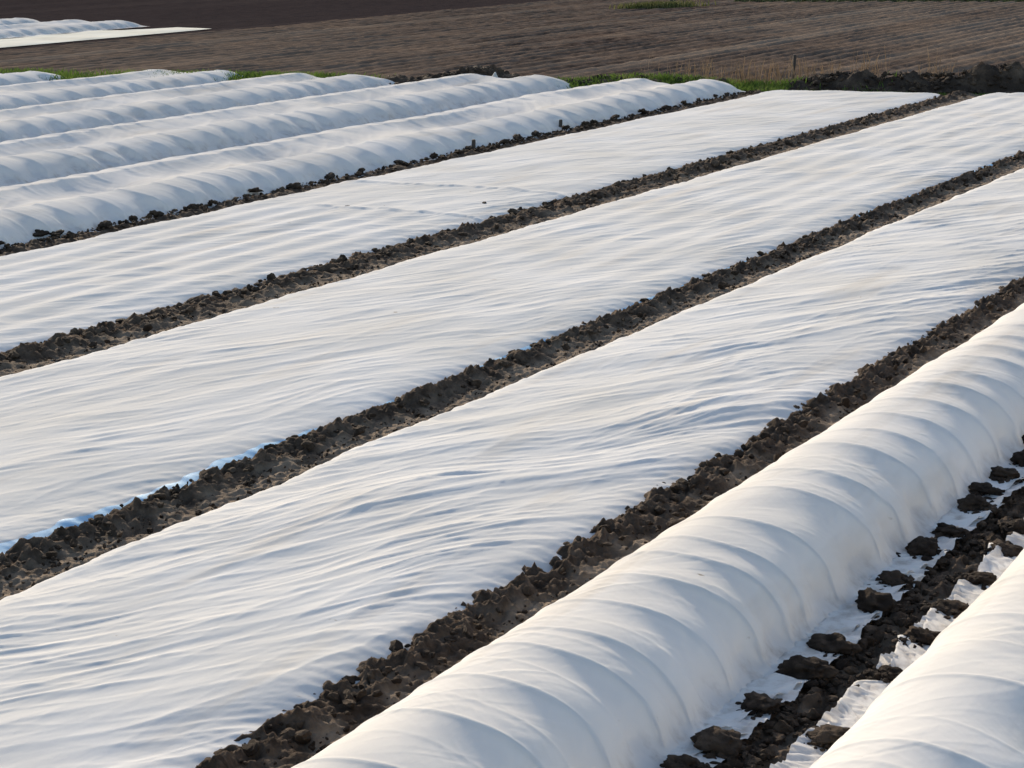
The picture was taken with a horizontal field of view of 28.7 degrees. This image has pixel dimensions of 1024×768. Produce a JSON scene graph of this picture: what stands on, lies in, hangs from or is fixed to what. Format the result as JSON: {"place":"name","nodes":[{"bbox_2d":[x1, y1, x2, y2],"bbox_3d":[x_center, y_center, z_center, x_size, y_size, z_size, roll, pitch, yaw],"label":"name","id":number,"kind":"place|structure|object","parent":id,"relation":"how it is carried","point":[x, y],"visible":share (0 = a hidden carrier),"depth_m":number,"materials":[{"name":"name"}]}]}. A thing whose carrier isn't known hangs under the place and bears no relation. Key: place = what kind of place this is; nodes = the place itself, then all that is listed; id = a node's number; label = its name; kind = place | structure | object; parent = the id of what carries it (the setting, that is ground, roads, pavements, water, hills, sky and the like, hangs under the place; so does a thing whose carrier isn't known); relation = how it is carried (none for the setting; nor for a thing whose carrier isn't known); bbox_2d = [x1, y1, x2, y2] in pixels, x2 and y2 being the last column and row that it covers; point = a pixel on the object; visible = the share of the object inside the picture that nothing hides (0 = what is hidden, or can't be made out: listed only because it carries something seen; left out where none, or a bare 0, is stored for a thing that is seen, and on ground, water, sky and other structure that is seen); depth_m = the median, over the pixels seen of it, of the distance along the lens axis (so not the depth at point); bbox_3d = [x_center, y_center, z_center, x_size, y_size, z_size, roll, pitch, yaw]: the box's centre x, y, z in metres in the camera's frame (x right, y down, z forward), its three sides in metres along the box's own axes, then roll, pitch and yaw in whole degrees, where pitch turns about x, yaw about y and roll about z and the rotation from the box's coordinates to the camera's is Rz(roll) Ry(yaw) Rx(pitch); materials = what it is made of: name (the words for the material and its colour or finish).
{"place":"outdoors","nodes":[
{"label":"outdoors","id":0,"kind":"place"},
{"bbox_2d":[0,0,553,50],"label":"harrowed field","id":1,"kind":"structure","parent":0,"point":[216,15],"depth_m":83.90,"materials":[{"name":"soil"}]},
{"bbox_2d":[0,18,38,24],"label":"double tunnel","id":2,"kind":"structure","parent":1,"relation":"on","point":[9,21],"depth_m":73.98,"materials":[{"name":"white fabric"}]},
{"bbox_2d":[0,19,146,38],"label":"double tunnel","id":3,"kind":"structure","parent":1,"relation":"on","point":[41,28],"depth_m":70.30,"materials":[{"name":"white fabric"}]},
{"bbox_2d":[0,27,209,47],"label":"row cover","id":4,"kind":"object","parent":1,"relation":"on","point":[53,38],"visible":1,"depth_m":67.97,"materials":[{"name":"white fabric"}]},
{"bbox_2d":[0,89,764,255],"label":"soil track","id":5,"kind":"structure","parent":0,"point":[94,233],"depth_m":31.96,"materials":[{"name":"brown soil"}]},
{"bbox_2d":[97,220,112,229],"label":"soil clod","id":6,"kind":"object","parent":5,"relation":"on","point":[105,223],"visible":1,"depth_m":27.89,"materials":[{"name":"brown soil"}]},
{"bbox_2d":[149,210,163,215],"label":"soil clod","id":7,"kind":"object","parent":5,"relation":"on","point":[156,213],"visible":1,"depth_m":28.87,"materials":[{"name":"brown soil"}]},
{"bbox_2d":[187,203,198,208],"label":"soil clod","id":8,"kind":"object","parent":5,"relation":"on","point":[192,206],"visible":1,"depth_m":29.58,"materials":[{"name":"brown soil"}]},
{"bbox_2d":[207,199,217,203],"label":"soil clod","id":9,"kind":"object","parent":5,"relation":"on","point":[211,201],"visible":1,"depth_m":29.98,"materials":[{"name":"brown soil"}]},
{"bbox_2d":[0,78,745,248],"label":"double tunnel","id":10,"kind":"structure","parent":5,"relation":"on","point":[76,203],"depth_m":33.94,"materials":[{"name":"white fabric"}]},
{"bbox_2d":[32,229,49,236],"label":"soil clod","id":11,"kind":"object","parent":10,"relation":"on","point":[40,233],"visible":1,"depth_m":27.06,"materials":[{"name":"brown soil"}]},
{"bbox_2d":[50,229,64,236],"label":"soil clod","id":12,"kind":"object","parent":10,"relation":"on","point":[57,232],"visible":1,"depth_m":27.19,"materials":[{"name":"brown soil"}]},
{"bbox_2d":[129,215,137,219],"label":"soil clod","id":13,"kind":"object","parent":10,"relation":"on","point":[132,217],"visible":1,"depth_m":28.53,"materials":[{"name":"brown soil"}]},
{"bbox_2d":[248,187,263,191],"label":"soil clod","id":14,"kind":"object","parent":10,"relation":"on","point":[256,189],"visible":1,"depth_m":31.01,"materials":[{"name":"brown soil"}]},
{"bbox_2d":[286,182,300,189],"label":"soil clod","id":15,"kind":"object","parent":10,"relation":"on","point":[294,185],"visible":1,"depth_m":31.73,"materials":[{"name":"brown soil"}]},
{"bbox_2d":[324,172,334,178],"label":"soil clod","id":16,"kind":"object","parent":10,"relation":"on","point":[329,175],"visible":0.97,"depth_m":32.82,"materials":[{"name":"brown soil"}]},
{"bbox_2d":[393,160,404,164],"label":"soil clod","id":17,"kind":"object","parent":10,"relation":"on","point":[398,161],"visible":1,"depth_m":34.60,"materials":[{"name":"brown soil"}]},
{"bbox_2d":[429,152,437,157],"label":"soil clod","id":18,"kind":"object","parent":10,"relation":"on","point":[434,155],"visible":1,"depth_m":35.36,"materials":[{"name":"brown soil"}]},
{"bbox_2d":[453,149,463,153],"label":"soil clod","id":19,"kind":"object","parent":10,"relation":"on","point":[458,151],"visible":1,"depth_m":36.03,"materials":[{"name":"brown soil"}]},
{"bbox_2d":[531,130,539,135],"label":"soil clod","id":20,"kind":"object","parent":10,"relation":"on","point":[535,132],"visible":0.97,"depth_m":38.81,"materials":[{"name":"brown soil"}]},
{"bbox_2d":[590,119,598,123],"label":"soil clod","id":21,"kind":"object","parent":10,"relation":"on","point":[592,121],"visible":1,"depth_m":40.77,"materials":[{"name":"brown soil"}]},
{"bbox_2d":[638,108,647,112],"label":"soil clod","id":22,"kind":"object","parent":10,"relation":"on","point":[642,110],"visible":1,"depth_m":42.64,"materials":[{"name":"brown soil"}]},
{"bbox_2d":[0,90,939,351],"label":"row cover","id":23,"kind":"object","parent":5,"relation":"on","point":[49,292],"visible":0.98,"depth_m":28.63,"materials":[{"name":"white fabric"}]},
{"bbox_2d":[471,139,475,148],"bbox_3d":[-0.710,-4.323,36.709,0.084,0.335,0.079,2,14,8],"label":"peg","id":24,"kind":"object","parent":5,"relation":"on","point":[473,145],"visible":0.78,"depth_m":36.66,"materials":[{"name":"grey wood"}]},
{"bbox_2d":[499,139,509,143],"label":"soil clod","id":25,"kind":"object","parent":5,"relation":"on","point":[504,141],"visible":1,"depth_m":37.45,"materials":[{"name":"brown soil"}]},
{"bbox_2d":[513,134,521,138],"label":"soil clod","id":26,"kind":"object","parent":5,"relation":"on","point":[516,136],"visible":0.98,"depth_m":38.22,"materials":[{"name":"brown soil"}]},
{"bbox_2d":[561,125,569,129],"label":"soil clod","id":27,"kind":"object","parent":5,"relation":"on","point":[565,127],"visible":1,"depth_m":39.67,"materials":[{"name":"brown soil"}]},
{"bbox_2d":[580,121,589,125],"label":"soil clod","id":28,"kind":"object","parent":5,"relation":"on","point":[584,123],"visible":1,"depth_m":40.34,"materials":[{"name":"brown soil"}]},
{"bbox_2d":[428,89,756,159],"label":"soil crumbs","id":29,"kind":"object","parent":5,"relation":"on","point":[521,139],"visible":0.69,"depth_m":40.32,"materials":[{"name":"brown soil"}]},
{"bbox_2d":[661,105,670,109],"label":"soil clod","id":30,"kind":"object","parent":5,"relation":"on","point":[667,107],"visible":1,"depth_m":43.58,"materials":[{"name":"brown soil"}]},
{"bbox_2d":[0,66,896,91],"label":"verge grass","id":31,"kind":"structure","parent":0,"point":[739,84],"depth_m":49.40,"materials":[{"name":"green plant"}]},
{"bbox_2d":[0,90,978,376],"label":"soil track","id":32,"kind":"structure","parent":0,"point":[32,352],"depth_m":25.54,"materials":[{"name":"brown soil"}]},
{"bbox_2d":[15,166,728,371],"bbox_3d":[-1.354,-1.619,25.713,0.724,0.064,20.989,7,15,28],"label":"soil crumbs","id":33,"kind":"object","parent":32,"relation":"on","point":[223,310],"visible":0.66,"depth_m":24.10,"materials":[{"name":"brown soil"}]},
{"bbox_2d":[540,92,970,210],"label":"soil crumbs","id":34,"kind":"object","parent":32,"relation":"on","point":[827,132],"visible":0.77,"depth_m":34.57,"materials":[{"name":"brown soil"}]},
{"bbox_2d":[0,0,1023,111],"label":"plowed field","id":35,"kind":"structure","parent":0,"point":[569,38],"depth_m":64.92,"materials":[{"name":"soil"}]},
{"bbox_2d":[0,71,60,85],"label":"double tunnel","id":36,"kind":"structure","parent":35,"relation":"on","point":[19,77],"depth_m":49.99,"materials":[{"name":"white fabric"}]},
{"bbox_2d":[0,69,237,109],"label":"double tunnel","id":37,"kind":"structure","parent":35,"relation":"on","point":[13,96],"depth_m":47.42,"materials":[{"name":"white fabric"}]},
{"bbox_2d":[0,73,394,141],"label":"double tunnel","id":38,"kind":"structure","parent":35,"relation":"on","point":[30,121],"depth_m":43.41,"materials":[{"name":"white fabric"}]},
{"bbox_2d":[0,73,570,186],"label":"double tunnel","id":39,"kind":"structure","parent":35,"relation":"on","point":[49,156],"depth_m":38.97,"materials":[{"name":"white fabric"}]},
{"bbox_2d":[386,64,681,85],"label":"soil heap","id":40,"kind":"object","parent":35,"relation":"on","point":[491,70],"visible":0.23,"depth_m":49.69,"materials":[{"name":"brown soil"}]},
{"bbox_2d":[792,54,795,78],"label":"fence post","id":41,"kind":"object","parent":35,"relation":"on","point":[794,61],"visible":0.64,"depth_m":50.37,"materials":[{"name":"brown wood"}]},
{"bbox_2d":[734,0,1023,2],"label":"verge","id":42,"kind":"structure","parent":35,"relation":"on","point":[875,0],"depth_m":91.35,"materials":[{"name":"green plant"}]},
{"bbox_2d":[0,150,1023,599],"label":"soil track","id":43,"kind":"structure","parent":0,"point":[220,492],"depth_m":17.93,"materials":[{"name":"brown soil"}]},
{"bbox_2d":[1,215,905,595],"bbox_3d":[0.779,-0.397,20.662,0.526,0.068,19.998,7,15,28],"label":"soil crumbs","id":44,"kind":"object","parent":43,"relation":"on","point":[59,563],"visible":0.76,"depth_m":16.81,"materials":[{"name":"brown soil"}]},
{"bbox_2d":[0,168,1023,767],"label":"row cover","id":45,"kind":"object","parent":43,"relation":"on","point":[194,642],"visible":0.98,"depth_m":14.60,"materials":[{"name":"white fabric"}]},
{"bbox_2d":[0,92,1023,553],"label":"row cover","id":46,"kind":"object","parent":43,"relation":"on","point":[92,434],"visible":0.87,"depth_m":21.28,"materials":[{"name":"white fabric"}]},
{"bbox_2d":[707,154,1023,281],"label":"soil crumbs","id":47,"kind":"object","parent":43,"relation":"on","point":[979,176],"visible":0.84,"depth_m":28.07,"materials":[{"name":"brown soil"}]},
{"bbox_2d":[39,61,1023,94],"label":"earth bank","id":48,"kind":"structure","parent":0,"point":[981,69],"depth_m":48.03,"materials":[{"name":"soil"}]},
{"bbox_2d":[640,45,958,84],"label":"dry reeds","id":49,"kind":"object","parent":48,"relation":"on","point":[806,73],"visible":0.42,"depth_m":49.28,"materials":[{"name":"brown plant"}]},
{"bbox_2d":[806,89,991,95],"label":"short grass","id":50,"kind":"structure","parent":48,"relation":"on","point":[943,94],"depth_m":47.50,"materials":[{"name":"green plant"}]},
{"bbox_2d":[785,63,1023,93],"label":"bank lumps","id":51,"kind":"object","parent":48,"relation":"on","point":[939,75],"visible":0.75,"depth_m":47.99,"materials":[{"name":"soil"}]},
{"bbox_2d":[195,277,1023,767],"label":"soil track","id":52,"kind":"structure","parent":0,"point":[317,719],"depth_m":13.60,"materials":[{"name":"brown soil"}]},
{"bbox_2d":[991,276,1023,304],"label":"soil crumbs","id":53,"kind":"object","parent":52,"relation":"on","point":[1004,293],"visible":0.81,"depth_m":23.14,"materials":[{"name":"brown soil"}]},
{"bbox_2d":[609,0,715,9],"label":"grass","id":54,"kind":"structure","parent":0,"point":[660,4],"depth_m":85.62,"materials":[{"name":"green plant"}]},
{"label":"ground","id":55,"kind":"structure","parent":0,"visible":0},
{"bbox_2d":[721,489,1023,767],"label":"soil gutter","id":56,"kind":"object","parent":55,"relation":"on","point":[809,702],"visible":0.16,"depth_m":12.57,"materials":[{"name":"brown soil"}]},
{"bbox_2d":[291,303,1023,767],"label":"fleece tunnel","id":57,"kind":"structure","parent":56,"relation":"on","point":[653,653],"depth_m":12.25,"materials":[{"name":"fabric"}]},
{"bbox_2d":[661,754,700,767],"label":"soil clod","id":58,"kind":"object","parent":57,"relation":"on","point":[681,761],"visible":1,"depth_m":10.50,"materials":[{"name":"brown soil"}]},
{"bbox_2d":[690,725,741,757],"bbox_3d":[1.111,1.922,10.817,0.252,0.136,0.328,-10,14,-34],"label":"soil clod","id":59,"kind":"object","parent":57,"relation":"on","point":[717,739],"visible":1,"depth_m":10.74,"materials":[{"name":"brown soil"}]},
{"bbox_2d":[741,691,780,711],"bbox_3d":[1.393,1.800,11.360,0.180,0.092,0.288,-10,6,-34],"label":"soil clod","id":60,"kind":"object","parent":57,"relation":"on","point":[756,701],"visible":1,"depth_m":11.28,"materials":[{"name":"brown soil"}]},
{"bbox_2d":[775,655,838,678],"bbox_3d":[1.746,1.670,11.854,0.420,0.140,0.247,-1,0,39],"label":"soil clod","id":61,"kind":"object","parent":57,"relation":"on","point":[798,666],"visible":0.99,"depth_m":11.78,"materials":[{"name":"brown soil"}]},
{"bbox_2d":[806,632,861,653],"bbox_3d":[1.956,1.582,12.235,0.366,0.115,0.183,0,18,39],"label":"soil clod","id":62,"kind":"object","parent":57,"relation":"on","point":[835,642],"visible":1,"depth_m":12.19,"materials":[{"name":"brown soil"}]},
{"bbox_2d":[855,587,896,614],"bbox_3d":[2.348,1.401,12.957,0.261,0.162,0.290,-15,31,-40],"label":"soil clod","id":63,"kind":"object","parent":57,"relation":"on","point":[870,600],"visible":0.98,"depth_m":12.88,"materials":[{"name":"brown soil"}]},
{"bbox_2d":[877,570,904,584],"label":"soil clod","id":64,"kind":"object","parent":57,"relation":"on","point":[889,577],"visible":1,"depth_m":13.40,"materials":[{"name":"brown soil"}]},
{"bbox_2d":[905,536,938,555],"bbox_3d":[2.886,1.136,14.070,0.233,0.136,0.251,-19,17,-31],"label":"soil clod","id":65,"kind":"object","parent":57,"relation":"on","point":[920,545],"visible":1,"depth_m":14.01,"materials":[{"name":"brown soil"}]},
{"bbox_2d":[935,522,964,534],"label":"soil clod","id":66,"kind":"object","parent":57,"relation":"on","point":[945,528],"visible":1,"depth_m":14.42,"materials":[{"name":"brown soil"}]},
{"bbox_2d":[968,482,995,494],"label":"soil clod","id":67,"kind":"object","parent":57,"relation":"on","point":[986,487],"visible":1,"depth_m":15.44,"materials":[{"name":"brown soil"}]},
{"bbox_2d":[990,466,1019,477],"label":"soil clod","id":68,"kind":"object","parent":57,"relation":"on","point":[998,471],"visible":1,"depth_m":15.83,"materials":[{"name":"brown soil"}]},
{"bbox_2d":[1010,449,1023,462],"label":"soil clod","id":69,"kind":"object","parent":57,"relation":"on","point":[1016,457],"visible":0.98,"depth_m":16.33,"materials":[{"name":"brown soil"}]},
{"bbox_2d":[659,459,1023,767],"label":"spilled soil","id":70,"kind":"structure","parent":56,"relation":"on","point":[872,672],"depth_m":12.78,"materials":[{"name":"brown soil"}]},
{"bbox_2d":[879,665,902,680],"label":"soil clod","id":71,"kind":"object","parent":70,"relation":"on","point":[893,673],"visible":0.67,"depth_m":11.78,"materials":[{"name":"brown soil"}]},
{"bbox_2d":[903,626,940,645],"bbox_3d":[2.569,1.559,12.387,0.290,0.094,0.205,17,14,20],"label":"soil clod","id":72,"kind":"object","parent":70,"relation":"on","point":[924,636],"visible":0.63,"depth_m":12.35,"materials":[{"name":"brown soil"}]},
{"bbox_2d":[957,494,992,510],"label":"soil clod","id":73,"kind":"object","parent":70,"relation":"on","point":[970,501],"visible":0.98,"depth_m":15.04,"materials":[{"name":"brown soil"}]},
{"bbox_2d":[963,571,996,584],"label":"soil clod","id":74,"kind":"object","parent":70,"relation":"on","point":[988,578],"visible":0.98,"depth_m":13.40,"materials":[{"name":"brown soil"}]},
{"bbox_2d":[1006,519,1023,533],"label":"soil clod","id":75,"kind":"object","parent":70,"relation":"on","point":[1018,524],"visible":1,"depth_m":14.54,"materials":[{"name":"brown soil"}]},
{"bbox_2d":[710,486,1023,767],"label":"gutter crumbs","id":76,"kind":"object","parent":56,"relation":"on","point":[781,728],"visible":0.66,"depth_m":12.09,"materials":[{"name":"soil"}]},
{"bbox_2d":[769,532,1023,767],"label":"fleece tunnel","id":77,"kind":"structure","parent":56,"relation":"on","point":[952,696],"depth_m":10.51,"materials":[{"name":"fabric"}]},
{"bbox_2d":[808,724,849,749],"bbox_3d":[1.752,1.914,10.914,0.300,0.098,0.228,-1,17,22],"label":"soil clod","id":78,"kind":"object","parent":77,"relation":"on","point":[829,734],"visible":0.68,"depth_m":10.86,"materials":[{"name":"brown soil"}]},
{"bbox_2d":[934,599,968,615],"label":"soil clod","id":79,"kind":"object","parent":77,"relation":"on","point":[957,607],"visible":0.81,"depth_m":12.87,"materials":[{"name":"brown soil"}]},
{"bbox_2d":[993,539,1022,556],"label":"soil clod","id":80,"kind":"object","parent":77,"relation":"on","point":[1010,547],"visible":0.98,"depth_m":14.06,"materials":[{"name":"brown soil"}]}
]}

